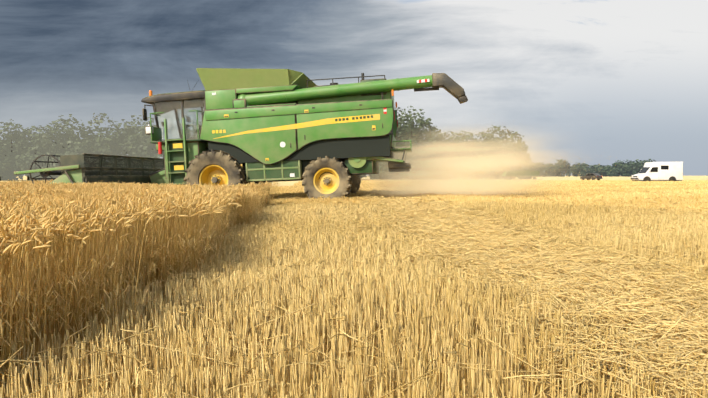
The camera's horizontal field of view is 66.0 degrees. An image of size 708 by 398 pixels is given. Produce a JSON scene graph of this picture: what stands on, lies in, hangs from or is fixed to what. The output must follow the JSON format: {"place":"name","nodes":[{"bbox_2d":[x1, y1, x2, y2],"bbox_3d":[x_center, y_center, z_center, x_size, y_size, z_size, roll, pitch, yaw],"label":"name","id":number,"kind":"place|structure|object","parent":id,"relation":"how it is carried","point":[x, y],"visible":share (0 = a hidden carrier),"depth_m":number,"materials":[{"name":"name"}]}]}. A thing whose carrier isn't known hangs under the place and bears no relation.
{"place":"outdoors","nodes":[
{"label":"outdoors","id":0,"kind":"place"},
{"bbox_2d":[0,0,707,197],"label":"sky","id":1,"kind":"structure","parent":0,"point":[603,82],"materials":[{"name":"grey"}]},
{"bbox_2d":[1,176,707,397],"bbox_3d":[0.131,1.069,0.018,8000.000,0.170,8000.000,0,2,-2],"label":"field ground","id":2,"kind":"structure","parent":0,"point":[291,183],"depth_m":3.26,"materials":[{"name":"brown soil"}]},
{"bbox_2d":[0,179,279,389],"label":"wheat crop plants","id":3,"kind":"object","parent":2,"relation":"on","point":[69,252],"visible":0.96,"depth_m":4.19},
{"bbox_2d":[14,68,467,198],"bbox_3d":[-3.026,-2.247,20.371,14.146,5.003,9.500,-2,2,7],"label":"combine harvester","id":4,"kind":"object","parent":2,"relation":"on","point":[331,140],"visible":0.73,"depth_m":18.66,"materials":[{"name":"metal"}]},
{"bbox_2d":[0,106,530,180],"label":"trees","id":5,"kind":"object","parent":2,"relation":"on","point":[19,151],"visible":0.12,"depth_m":125.46,"materials":[{"name":"green plant"}]},
{"bbox_2d":[0,180,707,397],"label":"stubble stems","id":6,"kind":"object","parent":2,"relation":"on","point":[412,315],"visible":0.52,"depth_m":3.68,"materials":[{"name":"plant"}]},
{"bbox_2d":[0,183,707,397],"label":"loose straw","id":7,"kind":"object","parent":2,"relation":"on","point":[449,230],"visible":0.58,"depth_m":4.58,"materials":[{"name":"yellow plant"}]},
{"bbox_2d":[502,170,540,178],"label":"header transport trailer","id":8,"kind":"object","parent":2,"relation":"on","point":[532,172],"depth_m":129.41,"materials":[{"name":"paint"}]},
{"bbox_2d":[580,173,602,179],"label":"dark hatchback car","id":9,"kind":"object","parent":2,"relation":"on","point":[592,176],"depth_m":108.44,"materials":[{"name":"paint"}]},
{"bbox_2d":[530,159,655,176],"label":"distant trees","id":10,"kind":"object","parent":2,"relation":"on","point":[623,169],"visible":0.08,"depth_m":498.54,"materials":[{"name":"green plant"}]},
{"bbox_2d":[631,162,682,180],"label":"white van","id":11,"kind":"object","parent":2,"relation":"on","point":[661,171],"visible":0.88,"depth_m":68.16,"materials":[{"name":"paint"}]},
{"bbox_2d":[379,155,619,195],"bbox_3d":[4.794,-0.891,20.692,7.554,1.579,10.353,0,2,7],"label":"flying chaff","id":12,"kind":"object","parent":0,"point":[472,178],"depth_m":19.89,"materials":[{"name":"plant"}]}
]}

